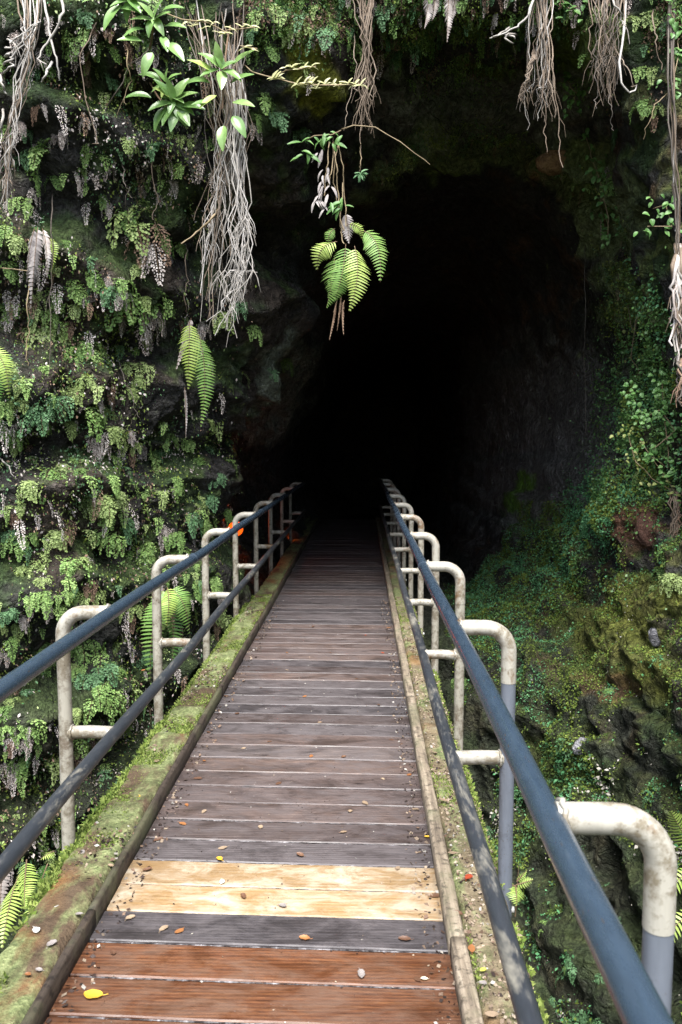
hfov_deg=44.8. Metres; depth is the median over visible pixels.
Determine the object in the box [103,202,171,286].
fern clump
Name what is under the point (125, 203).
hanging root
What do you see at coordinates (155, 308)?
fern clump
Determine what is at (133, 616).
fern clump
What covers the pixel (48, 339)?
fern clump
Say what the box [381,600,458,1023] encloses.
leaf litter
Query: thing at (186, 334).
sword fern
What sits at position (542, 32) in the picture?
hanging root
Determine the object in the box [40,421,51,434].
fern clump
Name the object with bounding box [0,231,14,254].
fern clump
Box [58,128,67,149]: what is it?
fern clump
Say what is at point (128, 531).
fern clump
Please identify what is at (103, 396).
moss cover
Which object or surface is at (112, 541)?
fern clump
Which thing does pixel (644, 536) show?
boulder
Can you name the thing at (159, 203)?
fern clump
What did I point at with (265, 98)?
fern clump
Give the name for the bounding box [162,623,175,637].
fern clump
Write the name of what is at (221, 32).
vine
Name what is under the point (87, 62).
fern clump
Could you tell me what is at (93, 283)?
fern clump
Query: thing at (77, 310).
fern clump
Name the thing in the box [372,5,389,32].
fern clump
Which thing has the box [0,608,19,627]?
fern clump
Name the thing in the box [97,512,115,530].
fern clump
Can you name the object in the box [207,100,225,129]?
fern clump
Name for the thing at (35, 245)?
sword fern
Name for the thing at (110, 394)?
fern clump
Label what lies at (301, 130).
fern clump
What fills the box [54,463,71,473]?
fern clump
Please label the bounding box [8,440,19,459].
fern clump
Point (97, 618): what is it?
handrail
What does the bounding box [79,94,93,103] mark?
fern clump
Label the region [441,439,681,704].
leaf carpet
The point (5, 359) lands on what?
sword fern
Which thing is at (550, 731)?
wall moss
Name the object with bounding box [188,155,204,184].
fern clump
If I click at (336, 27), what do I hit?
fern clump
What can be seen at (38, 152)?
fern clump
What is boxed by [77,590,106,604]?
fern clump
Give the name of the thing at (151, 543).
fern clump
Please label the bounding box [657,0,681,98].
creeper
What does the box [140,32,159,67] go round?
fern clump
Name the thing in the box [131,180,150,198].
fern clump
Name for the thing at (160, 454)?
fern clump
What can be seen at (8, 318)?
fern clump
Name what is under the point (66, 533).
fern clump
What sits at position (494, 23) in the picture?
fern clump
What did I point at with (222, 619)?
fern clump
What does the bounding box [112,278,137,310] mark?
fern clump
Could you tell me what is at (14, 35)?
fern clump
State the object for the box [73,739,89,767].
fern clump
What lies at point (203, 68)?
fern clump
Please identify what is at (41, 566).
fern clump
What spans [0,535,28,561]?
fern clump
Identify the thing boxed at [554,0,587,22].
creeper
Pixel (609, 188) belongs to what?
fern clump
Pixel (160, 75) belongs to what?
broadleaf plant
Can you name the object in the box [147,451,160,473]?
fern clump
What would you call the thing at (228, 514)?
fern clump
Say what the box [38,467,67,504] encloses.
fern clump
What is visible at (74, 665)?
fern clump
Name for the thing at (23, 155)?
fern clump
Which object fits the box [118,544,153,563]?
fern clump
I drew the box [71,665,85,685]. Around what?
fern clump
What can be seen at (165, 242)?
fern clump
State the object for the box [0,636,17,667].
fern clump
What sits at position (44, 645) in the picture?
fern clump
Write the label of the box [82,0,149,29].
broadleaf plant
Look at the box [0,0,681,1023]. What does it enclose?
cliff
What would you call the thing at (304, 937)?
fallen leaf
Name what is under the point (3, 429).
fern clump
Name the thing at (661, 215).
creeper
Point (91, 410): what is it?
fern clump
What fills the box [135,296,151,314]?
fern clump
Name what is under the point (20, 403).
fern clump
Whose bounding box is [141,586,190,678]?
sword fern
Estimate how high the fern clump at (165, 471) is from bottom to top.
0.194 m
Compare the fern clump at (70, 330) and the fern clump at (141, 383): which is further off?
the fern clump at (141, 383)
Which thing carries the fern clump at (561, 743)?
attached to the cliff
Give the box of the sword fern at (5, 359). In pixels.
[0,348,13,400]
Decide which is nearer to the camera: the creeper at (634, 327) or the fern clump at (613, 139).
the fern clump at (613, 139)
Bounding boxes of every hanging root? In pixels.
[0,0,64,207]
[26,22,188,426]
[181,0,260,345]
[344,0,380,171]
[516,0,565,166]
[582,0,636,130]
[584,245,585,434]
[644,0,679,254]
[661,488,681,560]
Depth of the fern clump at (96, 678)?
6.63 m
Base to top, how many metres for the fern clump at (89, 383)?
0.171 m
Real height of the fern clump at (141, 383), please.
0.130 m
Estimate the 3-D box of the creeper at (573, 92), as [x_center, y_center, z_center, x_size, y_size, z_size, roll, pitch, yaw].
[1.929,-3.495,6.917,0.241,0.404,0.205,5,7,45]
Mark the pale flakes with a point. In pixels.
(516, 556)
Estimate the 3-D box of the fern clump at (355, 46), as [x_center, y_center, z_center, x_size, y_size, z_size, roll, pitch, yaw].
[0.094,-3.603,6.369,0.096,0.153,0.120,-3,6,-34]
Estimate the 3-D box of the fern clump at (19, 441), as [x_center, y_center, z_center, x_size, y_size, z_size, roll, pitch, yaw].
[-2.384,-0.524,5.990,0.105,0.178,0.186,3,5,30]
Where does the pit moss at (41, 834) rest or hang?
attached to the cliff
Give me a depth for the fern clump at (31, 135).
5.81 m
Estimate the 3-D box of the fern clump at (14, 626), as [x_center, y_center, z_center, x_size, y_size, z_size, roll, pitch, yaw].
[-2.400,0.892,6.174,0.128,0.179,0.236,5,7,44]
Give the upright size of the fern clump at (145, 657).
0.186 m
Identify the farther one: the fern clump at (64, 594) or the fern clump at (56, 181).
the fern clump at (64, 594)
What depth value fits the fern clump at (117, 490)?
6.44 m
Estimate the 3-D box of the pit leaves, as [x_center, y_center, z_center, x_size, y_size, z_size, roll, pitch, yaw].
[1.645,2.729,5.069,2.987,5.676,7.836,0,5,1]
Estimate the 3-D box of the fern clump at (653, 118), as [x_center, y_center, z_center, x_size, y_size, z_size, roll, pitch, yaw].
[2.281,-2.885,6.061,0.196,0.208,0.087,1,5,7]
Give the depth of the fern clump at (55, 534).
6.22 m
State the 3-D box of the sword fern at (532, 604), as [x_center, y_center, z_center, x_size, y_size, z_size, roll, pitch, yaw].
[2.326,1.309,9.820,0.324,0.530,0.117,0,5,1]
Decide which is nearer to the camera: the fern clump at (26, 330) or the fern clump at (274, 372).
the fern clump at (26, 330)
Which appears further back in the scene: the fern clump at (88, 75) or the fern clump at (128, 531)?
the fern clump at (128, 531)
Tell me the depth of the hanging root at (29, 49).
5.40 m
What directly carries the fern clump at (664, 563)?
attached to the cliff
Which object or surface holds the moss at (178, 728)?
on the footbridge
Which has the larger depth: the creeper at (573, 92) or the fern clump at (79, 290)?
the creeper at (573, 92)
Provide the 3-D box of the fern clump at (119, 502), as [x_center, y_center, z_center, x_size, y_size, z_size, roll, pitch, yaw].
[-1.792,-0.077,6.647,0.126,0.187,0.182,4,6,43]
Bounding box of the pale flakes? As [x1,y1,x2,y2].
[4,312,681,1018]
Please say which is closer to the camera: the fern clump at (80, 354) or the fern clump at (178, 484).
the fern clump at (80, 354)
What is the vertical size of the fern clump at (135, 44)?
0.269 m
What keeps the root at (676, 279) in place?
attached to the cliff
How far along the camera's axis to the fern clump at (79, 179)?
6.01 m
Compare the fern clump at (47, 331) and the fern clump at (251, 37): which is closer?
the fern clump at (251, 37)
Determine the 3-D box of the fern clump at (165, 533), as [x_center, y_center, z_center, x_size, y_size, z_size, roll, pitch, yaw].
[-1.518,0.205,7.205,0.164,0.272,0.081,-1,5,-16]
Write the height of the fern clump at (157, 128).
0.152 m
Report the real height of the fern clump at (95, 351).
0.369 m
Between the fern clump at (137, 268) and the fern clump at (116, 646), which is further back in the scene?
the fern clump at (116, 646)
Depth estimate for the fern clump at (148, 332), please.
6.70 m
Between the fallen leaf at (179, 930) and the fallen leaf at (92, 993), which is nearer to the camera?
the fallen leaf at (92, 993)
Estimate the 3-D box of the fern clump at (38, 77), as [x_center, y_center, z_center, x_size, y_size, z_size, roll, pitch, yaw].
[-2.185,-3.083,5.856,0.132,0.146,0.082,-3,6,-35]
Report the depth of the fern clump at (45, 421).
5.94 m
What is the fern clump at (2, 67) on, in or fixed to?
attached to the cliff
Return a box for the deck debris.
[113,600,432,1023]
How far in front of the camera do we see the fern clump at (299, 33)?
5.97 m
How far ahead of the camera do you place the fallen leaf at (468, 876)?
3.00 m
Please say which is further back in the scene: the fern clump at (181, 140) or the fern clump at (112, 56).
the fern clump at (181, 140)
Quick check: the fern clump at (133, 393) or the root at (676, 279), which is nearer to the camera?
the root at (676, 279)
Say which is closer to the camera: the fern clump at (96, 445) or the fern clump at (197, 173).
the fern clump at (197, 173)
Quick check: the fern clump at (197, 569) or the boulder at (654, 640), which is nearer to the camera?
the boulder at (654, 640)
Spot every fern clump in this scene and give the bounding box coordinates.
[0,55,14,83]
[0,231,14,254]
[0,302,18,331]
[0,401,13,425]
[0,422,9,439]
[0,528,20,545]
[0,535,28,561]
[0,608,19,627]
[0,624,8,636]
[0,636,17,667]
[0,706,11,729]
[0,720,28,758]
[0,758,19,789]
[1,260,19,286]
[3,362,19,376]
[3,429,23,451]
[3,755,30,782]
[4,125,16,147]
[4,396,28,419]
[4,501,25,525]
[4,696,20,707]
[5,234,27,259]
[7,197,32,219]
[7,739,14,758]
[8,30,24,53]
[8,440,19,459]
[10,148,34,171]
[11,622,32,643]
[12,379,30,397]
[13,566,32,576]
[14,728,39,760]
[16,480,37,503]
[17,396,66,438]
[17,581,36,621]
[18,122,26,139]
[18,326,39,340]
[18,615,29,633]
[20,689,34,696]
[21,128,32,146]
[22,137,57,177]
[22,591,51,619]
[24,38,53,69]
[24,326,70,351]
[26,68,40,81]
[27,174,41,209]
[27,288,46,318]
[27,456,38,463]
[28,54,56,77]
[28,532,39,546]
[28,553,63,574]
[29,317,55,334]
[30,105,39,125]
[33,575,52,586]
[37,642,51,653]
[38,366,56,382]
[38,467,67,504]
[39,325,63,340]
[40,309,58,328]
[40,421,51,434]
[41,103,47,121]
[41,665,56,676]
[43,396,58,422]
[43,530,67,554]
[44,16,53,35]
[44,175,63,192]
[44,604,52,623]
[45,287,61,309]
[48,134,60,152]
[49,262,60,283]
[50,605,71,628]
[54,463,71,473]
[55,530,72,551]
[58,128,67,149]
[59,517,76,550]
[59,557,93,597]
[60,319,76,343]
[61,25,90,76]
[62,37,80,61]
[62,591,71,606]
[63,240,72,251]
[63,346,84,371]
[63,420,79,442]
[64,387,82,406]
[66,279,87,306]
[67,303,89,322]
[70,590,92,607]
[71,660,118,691]
[71,662,80,678]
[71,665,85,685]
[72,374,95,393]
[72,639,108,674]
[72,708,83,725]
[73,468,88,482]
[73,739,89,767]
[74,49,94,74]
[74,165,86,196]
[75,9,94,28]
[75,503,96,531]
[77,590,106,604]
[78,116,89,132]
[78,493,117,526]
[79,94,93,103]
[79,341,111,371]
[79,557,90,571]
[80,144,110,189]
[81,579,98,601]
[82,63,98,88]
[83,682,126,725]
[85,270,105,293]
[85,403,107,441]
[86,256,95,272]
[86,433,110,462]
[87,285,120,312]
[87,527,126,558]
[88,717,102,747]
[89,22,99,40]
[92,407,117,426]
[94,41,121,64]
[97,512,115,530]
[98,194,112,219]
[98,399,104,416]
[103,29,114,43]
[103,167,114,181]
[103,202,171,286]
[103,381,115,408]
[104,73,121,96]
[104,274,114,291]
[104,284,170,334]
[105,426,127,449]
[107,474,121,499]
[110,491,129,513]
[111,344,122,353]
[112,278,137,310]
[112,641,120,656]
[116,667,128,681]
[118,317,126,334]
[118,442,142,467]
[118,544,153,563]
[119,604,143,633]
[120,138,139,158]
[121,238,143,270]
[121,362,146,381]
[121,518,137,544]
[122,23,139,68]
[126,387,142,403]
[126,725,132,736]
[127,430,135,446]
[128,347,139,355]
[130,264,145,281]
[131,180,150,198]
[131,376,145,389]
[131,652,152,673]
[134,312,159,355]
[135,56,144,80]
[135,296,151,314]
[137,257,149,278]
[137,443,147,460]
[138,331,151,351]
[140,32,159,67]
[141,486,151,501]
[142,121,160,132]
[142,238,156,266]
[143,541,159,560]
[143,599,151,615]
[144,141,160,161]
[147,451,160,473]
[150,301,174,335]
[152,466,168,474]
[153,193,167,214]
[153,449,171,462]
[156,318,165,338]
[158,525,175,550]
[159,233,174,258]
[161,568,169,593]
[162,433,178,451]
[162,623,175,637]
[163,532,185,554]
[166,546,190,554]
[167,179,178,205]
[169,163,183,178]
[172,477,184,496]
[174,241,187,258]
[175,134,195,149]
[179,317,187,335]
[181,437,195,452]
[185,512,203,538]
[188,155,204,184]
[192,496,209,530]
[192,580,201,603]
[193,457,209,467]
[193,564,199,577]
[196,321,211,341]
[197,57,211,76]
[199,494,219,512]
[200,518,212,533]
[203,138,221,157]
[206,419,214,434]
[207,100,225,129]
[208,472,226,489]
[209,576,223,591]
[210,620,226,634]
[212,312,234,333]
[213,609,232,640]
[222,508,232,526]
[225,438,233,450]
[231,301,247,320]
[243,23,261,44]
[245,325,263,346]
[250,113,262,144]
[253,42,280,64]
[257,92,275,120]
[268,108,289,132]
[268,368,278,381]
[288,19,312,43]
[288,127,311,145]
[297,26,337,61]
[310,16,338,54]
[351,36,358,55]
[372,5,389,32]
[389,45,402,73]
[392,52,400,73]
[451,678,467,688]
[483,826,492,839]
[485,576,495,585]
[491,14,497,34]
[516,7,541,40]
[520,837,528,850]
[549,996,557,1008]
[551,4,573,25]
[556,737,563,753]
[564,955,572,973]
[571,1013,588,1023]
[584,4,605,32]
[592,973,604,984]
[599,172,616,196]
[611,128,618,150]
[629,99,652,123]
[630,65,651,86]
[632,471,646,488]
[639,104,664,132]
[641,9,665,31]
[651,566,664,579]
[656,546,673,566]
[658,572,681,597]
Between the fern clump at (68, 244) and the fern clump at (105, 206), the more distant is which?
the fern clump at (105, 206)
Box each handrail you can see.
[0,481,305,883]
[378,478,677,1023]
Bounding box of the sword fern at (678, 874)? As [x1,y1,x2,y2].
[666,811,681,941]
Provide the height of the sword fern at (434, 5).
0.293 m
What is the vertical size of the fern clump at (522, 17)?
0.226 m
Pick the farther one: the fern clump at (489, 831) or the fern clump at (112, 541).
the fern clump at (489, 831)
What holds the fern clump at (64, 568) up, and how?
attached to the cliff
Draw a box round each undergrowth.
[0,0,249,885]
[0,0,307,874]
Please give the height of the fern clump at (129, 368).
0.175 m
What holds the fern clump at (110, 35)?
attached to the cliff
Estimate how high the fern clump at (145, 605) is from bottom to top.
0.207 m
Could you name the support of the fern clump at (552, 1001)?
attached to the cliff
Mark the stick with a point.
(1, 458)
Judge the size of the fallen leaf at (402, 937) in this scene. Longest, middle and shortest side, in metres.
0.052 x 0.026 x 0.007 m
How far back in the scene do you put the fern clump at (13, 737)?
6.07 m
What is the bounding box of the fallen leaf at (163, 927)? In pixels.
[159,925,168,931]
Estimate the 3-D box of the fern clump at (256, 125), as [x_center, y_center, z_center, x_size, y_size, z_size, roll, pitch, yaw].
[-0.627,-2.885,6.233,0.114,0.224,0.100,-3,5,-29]
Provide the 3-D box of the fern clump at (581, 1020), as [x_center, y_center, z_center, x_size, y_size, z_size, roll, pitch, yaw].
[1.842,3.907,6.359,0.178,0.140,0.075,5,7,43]
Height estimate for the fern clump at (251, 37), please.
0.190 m
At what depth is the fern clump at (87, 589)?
6.33 m
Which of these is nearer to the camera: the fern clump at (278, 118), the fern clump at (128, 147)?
the fern clump at (128, 147)
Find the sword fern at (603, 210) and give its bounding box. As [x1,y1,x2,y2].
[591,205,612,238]
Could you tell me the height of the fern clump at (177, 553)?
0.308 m
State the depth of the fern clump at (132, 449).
6.91 m
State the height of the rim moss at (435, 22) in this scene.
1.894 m
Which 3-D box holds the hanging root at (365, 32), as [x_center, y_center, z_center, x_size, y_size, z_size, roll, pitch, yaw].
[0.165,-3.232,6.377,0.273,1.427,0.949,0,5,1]
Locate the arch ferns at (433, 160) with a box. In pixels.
[374,118,648,317]
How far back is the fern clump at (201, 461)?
7.45 m
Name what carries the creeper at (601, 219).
attached to the cliff
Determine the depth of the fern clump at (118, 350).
6.83 m
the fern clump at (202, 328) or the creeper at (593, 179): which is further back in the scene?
the creeper at (593, 179)
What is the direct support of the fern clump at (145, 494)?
attached to the cliff
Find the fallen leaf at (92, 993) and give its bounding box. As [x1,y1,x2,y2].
[83,989,106,997]
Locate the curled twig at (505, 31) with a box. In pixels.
[490,0,534,43]
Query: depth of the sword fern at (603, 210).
8.14 m
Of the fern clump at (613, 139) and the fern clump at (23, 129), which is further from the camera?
the fern clump at (613, 139)
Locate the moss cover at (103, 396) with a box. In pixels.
[0,0,279,870]
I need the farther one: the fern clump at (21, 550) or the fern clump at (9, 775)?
the fern clump at (9, 775)
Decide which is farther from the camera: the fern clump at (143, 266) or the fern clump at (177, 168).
the fern clump at (143, 266)
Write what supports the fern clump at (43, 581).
attached to the cliff
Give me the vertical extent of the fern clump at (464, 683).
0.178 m
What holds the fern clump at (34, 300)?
attached to the cliff
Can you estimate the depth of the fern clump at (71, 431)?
6.41 m
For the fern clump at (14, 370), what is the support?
attached to the cliff
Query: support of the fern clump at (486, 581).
attached to the cliff
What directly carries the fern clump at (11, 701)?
attached to the cliff
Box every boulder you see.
[535,149,565,175]
[572,737,586,756]
[634,507,656,550]
[648,627,660,646]
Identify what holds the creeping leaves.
on the cliff
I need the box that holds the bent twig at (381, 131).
[337,125,429,164]
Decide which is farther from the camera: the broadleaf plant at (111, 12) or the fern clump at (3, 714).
the fern clump at (3, 714)
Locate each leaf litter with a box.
[43,600,283,1023]
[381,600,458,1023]
[403,626,533,1023]
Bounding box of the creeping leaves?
[549,210,681,630]
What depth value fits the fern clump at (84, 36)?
5.68 m
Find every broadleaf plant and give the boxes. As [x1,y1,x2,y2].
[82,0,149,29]
[116,0,185,76]
[125,77,204,131]
[139,68,178,98]
[185,25,254,150]
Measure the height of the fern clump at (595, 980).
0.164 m
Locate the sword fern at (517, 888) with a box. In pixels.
[506,866,532,916]
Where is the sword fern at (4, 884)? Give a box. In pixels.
[0,851,54,948]
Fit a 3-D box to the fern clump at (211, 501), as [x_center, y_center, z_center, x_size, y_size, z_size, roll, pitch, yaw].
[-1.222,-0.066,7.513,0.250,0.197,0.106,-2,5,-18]
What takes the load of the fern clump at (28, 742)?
attached to the cliff
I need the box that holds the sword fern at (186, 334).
[176,319,215,430]
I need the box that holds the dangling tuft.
[354,143,367,181]
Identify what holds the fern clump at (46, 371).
attached to the cliff
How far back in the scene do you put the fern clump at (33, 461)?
6.23 m
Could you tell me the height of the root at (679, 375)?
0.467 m
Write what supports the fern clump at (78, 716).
attached to the cliff
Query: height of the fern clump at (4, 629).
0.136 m
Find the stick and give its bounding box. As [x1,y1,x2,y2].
[0,267,27,476]
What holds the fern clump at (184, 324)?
attached to the cliff
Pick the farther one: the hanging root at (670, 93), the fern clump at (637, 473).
the fern clump at (637, 473)
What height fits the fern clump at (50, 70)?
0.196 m
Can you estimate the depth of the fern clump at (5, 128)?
5.77 m
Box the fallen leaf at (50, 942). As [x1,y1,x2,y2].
[46,939,56,948]
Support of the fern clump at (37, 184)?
attached to the cliff
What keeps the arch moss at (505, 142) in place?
attached to the cliff
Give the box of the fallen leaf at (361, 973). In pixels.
[357,967,364,977]
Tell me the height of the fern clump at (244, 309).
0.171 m
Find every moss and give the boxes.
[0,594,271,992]
[0,767,118,934]
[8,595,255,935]
[64,602,258,880]
[236,0,681,148]
[339,107,661,337]
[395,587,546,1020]
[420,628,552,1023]
[442,499,681,870]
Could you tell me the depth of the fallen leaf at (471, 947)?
2.57 m
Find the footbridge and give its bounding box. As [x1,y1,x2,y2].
[0,517,532,1023]
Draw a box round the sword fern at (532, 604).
[526,601,538,606]
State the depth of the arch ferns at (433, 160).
8.29 m
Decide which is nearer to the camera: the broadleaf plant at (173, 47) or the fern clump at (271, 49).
the broadleaf plant at (173, 47)
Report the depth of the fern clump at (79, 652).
6.70 m
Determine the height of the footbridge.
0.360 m
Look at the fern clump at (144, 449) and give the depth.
7.17 m
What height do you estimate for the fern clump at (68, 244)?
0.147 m
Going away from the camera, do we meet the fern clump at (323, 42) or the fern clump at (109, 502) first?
the fern clump at (323, 42)
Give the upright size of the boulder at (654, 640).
0.225 m
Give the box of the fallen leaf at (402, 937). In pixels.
[398,935,412,940]
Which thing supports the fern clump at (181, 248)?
attached to the cliff
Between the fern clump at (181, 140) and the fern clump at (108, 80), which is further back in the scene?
the fern clump at (181, 140)
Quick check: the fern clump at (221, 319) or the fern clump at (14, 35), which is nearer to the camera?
the fern clump at (14, 35)
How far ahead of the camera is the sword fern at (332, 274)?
6.28 m
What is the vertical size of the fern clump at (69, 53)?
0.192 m
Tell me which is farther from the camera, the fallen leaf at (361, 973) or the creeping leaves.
the creeping leaves
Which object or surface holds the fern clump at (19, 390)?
attached to the cliff
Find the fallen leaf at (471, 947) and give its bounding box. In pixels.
[468,944,474,951]
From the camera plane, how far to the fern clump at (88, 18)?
5.58 m
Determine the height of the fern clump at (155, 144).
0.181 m
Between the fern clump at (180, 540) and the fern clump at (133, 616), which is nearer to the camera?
the fern clump at (133, 616)
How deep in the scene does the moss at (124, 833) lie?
3.36 m
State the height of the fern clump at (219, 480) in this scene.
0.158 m
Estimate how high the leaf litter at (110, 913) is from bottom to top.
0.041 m
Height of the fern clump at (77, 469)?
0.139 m
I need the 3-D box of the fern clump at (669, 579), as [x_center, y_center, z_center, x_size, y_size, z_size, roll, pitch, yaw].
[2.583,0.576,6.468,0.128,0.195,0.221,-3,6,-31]
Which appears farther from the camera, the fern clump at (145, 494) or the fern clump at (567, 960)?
the fern clump at (145, 494)
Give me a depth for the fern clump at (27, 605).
6.05 m
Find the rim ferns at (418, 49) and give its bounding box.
[237,0,681,97]
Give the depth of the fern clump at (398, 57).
6.62 m
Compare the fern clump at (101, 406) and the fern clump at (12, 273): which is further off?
the fern clump at (101, 406)
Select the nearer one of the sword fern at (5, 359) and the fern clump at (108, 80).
the sword fern at (5, 359)
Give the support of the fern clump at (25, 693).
attached to the cliff
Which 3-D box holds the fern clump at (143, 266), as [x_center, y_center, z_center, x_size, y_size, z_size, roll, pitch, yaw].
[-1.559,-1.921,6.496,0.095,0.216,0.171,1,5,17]
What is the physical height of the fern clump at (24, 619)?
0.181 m
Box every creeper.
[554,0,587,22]
[555,69,590,118]
[581,128,618,247]
[590,212,616,248]
[610,424,680,500]
[618,302,641,377]
[620,371,681,492]
[633,194,681,238]
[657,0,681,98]
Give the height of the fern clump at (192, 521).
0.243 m
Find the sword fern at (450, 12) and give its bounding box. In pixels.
[443,0,458,41]
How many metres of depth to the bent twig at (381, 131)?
5.92 m
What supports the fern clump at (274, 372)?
attached to the cliff
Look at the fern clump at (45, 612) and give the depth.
6.09 m
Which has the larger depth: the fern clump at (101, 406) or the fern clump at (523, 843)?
the fern clump at (523, 843)
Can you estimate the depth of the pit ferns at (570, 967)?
6.36 m
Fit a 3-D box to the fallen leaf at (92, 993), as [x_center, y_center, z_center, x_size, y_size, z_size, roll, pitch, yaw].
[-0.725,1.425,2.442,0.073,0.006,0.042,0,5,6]
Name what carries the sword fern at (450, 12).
attached to the cliff
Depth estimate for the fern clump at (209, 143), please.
6.36 m
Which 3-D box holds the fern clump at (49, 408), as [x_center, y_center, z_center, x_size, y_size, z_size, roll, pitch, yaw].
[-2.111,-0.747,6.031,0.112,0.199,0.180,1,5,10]
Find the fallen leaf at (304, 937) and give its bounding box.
[299,934,312,939]
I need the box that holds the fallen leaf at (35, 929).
[32,926,39,932]
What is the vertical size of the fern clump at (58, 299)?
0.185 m
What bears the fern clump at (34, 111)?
attached to the cliff
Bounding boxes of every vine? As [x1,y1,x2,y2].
[166,13,259,50]
[244,62,366,89]
[288,130,352,219]
[311,132,346,243]
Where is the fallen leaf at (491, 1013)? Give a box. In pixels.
[485,1011,501,1016]
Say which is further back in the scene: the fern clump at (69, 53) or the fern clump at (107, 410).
the fern clump at (107, 410)
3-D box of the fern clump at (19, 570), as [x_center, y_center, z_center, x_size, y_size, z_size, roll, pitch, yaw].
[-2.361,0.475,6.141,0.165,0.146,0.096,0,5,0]
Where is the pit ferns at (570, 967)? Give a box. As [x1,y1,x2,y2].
[491,778,680,1023]
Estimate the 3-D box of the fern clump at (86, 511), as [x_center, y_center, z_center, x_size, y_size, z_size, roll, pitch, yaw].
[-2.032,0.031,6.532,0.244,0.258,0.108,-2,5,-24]
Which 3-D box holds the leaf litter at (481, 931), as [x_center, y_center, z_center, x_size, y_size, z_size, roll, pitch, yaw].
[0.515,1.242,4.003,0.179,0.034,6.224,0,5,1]
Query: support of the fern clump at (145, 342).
attached to the cliff
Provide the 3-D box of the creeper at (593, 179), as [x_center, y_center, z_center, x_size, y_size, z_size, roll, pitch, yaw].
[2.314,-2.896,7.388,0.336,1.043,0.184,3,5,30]
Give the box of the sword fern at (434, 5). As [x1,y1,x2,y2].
[423,0,439,28]
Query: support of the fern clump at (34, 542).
attached to the cliff
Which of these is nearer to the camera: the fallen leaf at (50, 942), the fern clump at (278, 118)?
the fallen leaf at (50, 942)
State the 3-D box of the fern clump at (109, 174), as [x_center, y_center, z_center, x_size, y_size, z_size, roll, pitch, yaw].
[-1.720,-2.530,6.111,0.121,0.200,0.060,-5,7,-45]
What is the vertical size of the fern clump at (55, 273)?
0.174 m
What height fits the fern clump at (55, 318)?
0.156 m
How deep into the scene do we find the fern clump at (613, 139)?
6.91 m
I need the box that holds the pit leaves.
[489,738,681,1023]
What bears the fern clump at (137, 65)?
attached to the cliff
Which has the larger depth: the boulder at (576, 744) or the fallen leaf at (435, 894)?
the boulder at (576, 744)
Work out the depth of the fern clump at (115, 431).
6.56 m
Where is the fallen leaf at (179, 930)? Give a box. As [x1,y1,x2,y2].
[175,928,183,932]
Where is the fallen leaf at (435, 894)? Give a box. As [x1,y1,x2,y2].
[428,893,438,896]
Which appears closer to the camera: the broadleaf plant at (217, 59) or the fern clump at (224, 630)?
the broadleaf plant at (217, 59)
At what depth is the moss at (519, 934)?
2.72 m
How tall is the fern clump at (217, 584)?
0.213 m
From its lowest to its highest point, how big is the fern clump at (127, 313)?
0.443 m
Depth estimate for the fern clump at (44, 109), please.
5.64 m
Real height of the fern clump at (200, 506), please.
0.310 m
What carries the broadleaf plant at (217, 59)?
attached to the hanging root at (230, 94)
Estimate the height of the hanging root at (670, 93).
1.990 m
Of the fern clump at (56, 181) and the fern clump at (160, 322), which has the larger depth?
the fern clump at (160, 322)
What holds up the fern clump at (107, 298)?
attached to the cliff
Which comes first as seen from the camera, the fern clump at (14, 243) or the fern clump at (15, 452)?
the fern clump at (14, 243)
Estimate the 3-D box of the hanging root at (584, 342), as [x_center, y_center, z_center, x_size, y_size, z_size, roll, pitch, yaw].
[2.490,-1.794,8.488,0.048,2.011,0.582,1,5,12]
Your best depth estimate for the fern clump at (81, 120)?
5.78 m
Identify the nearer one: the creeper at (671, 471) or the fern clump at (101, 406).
the fern clump at (101, 406)
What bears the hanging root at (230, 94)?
hanging from the cliff
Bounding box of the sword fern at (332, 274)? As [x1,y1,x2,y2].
[310,215,388,339]
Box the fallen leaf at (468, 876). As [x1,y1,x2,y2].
[465,874,472,879]
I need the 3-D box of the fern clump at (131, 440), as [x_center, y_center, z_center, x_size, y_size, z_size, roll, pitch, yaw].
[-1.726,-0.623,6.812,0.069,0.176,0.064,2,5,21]
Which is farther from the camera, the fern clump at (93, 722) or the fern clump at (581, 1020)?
the fern clump at (93, 722)
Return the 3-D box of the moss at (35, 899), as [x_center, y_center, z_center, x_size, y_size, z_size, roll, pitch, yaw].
[-0.995,1.153,5.107,0.104,0.045,6.987,0,5,1]
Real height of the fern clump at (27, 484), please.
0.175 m
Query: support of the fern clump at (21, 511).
attached to the cliff
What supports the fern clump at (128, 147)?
attached to the cliff
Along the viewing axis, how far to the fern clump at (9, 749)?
6.08 m
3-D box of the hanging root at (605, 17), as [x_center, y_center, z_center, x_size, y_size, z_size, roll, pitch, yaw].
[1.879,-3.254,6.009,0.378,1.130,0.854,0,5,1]
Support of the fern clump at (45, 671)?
attached to the cliff
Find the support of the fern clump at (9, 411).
attached to the cliff
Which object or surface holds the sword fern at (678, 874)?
attached to the cliff
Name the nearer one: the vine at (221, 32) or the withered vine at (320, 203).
the vine at (221, 32)
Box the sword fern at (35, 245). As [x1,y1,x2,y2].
[26,227,58,307]
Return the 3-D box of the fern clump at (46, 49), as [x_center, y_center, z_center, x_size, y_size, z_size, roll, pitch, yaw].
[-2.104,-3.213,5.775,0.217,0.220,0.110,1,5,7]
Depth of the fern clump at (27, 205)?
5.86 m
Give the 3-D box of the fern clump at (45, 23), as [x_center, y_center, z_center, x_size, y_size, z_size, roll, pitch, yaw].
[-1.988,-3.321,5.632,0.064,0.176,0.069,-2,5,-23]
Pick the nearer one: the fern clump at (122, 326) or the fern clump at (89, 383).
the fern clump at (89, 383)
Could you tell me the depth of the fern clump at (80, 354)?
6.28 m

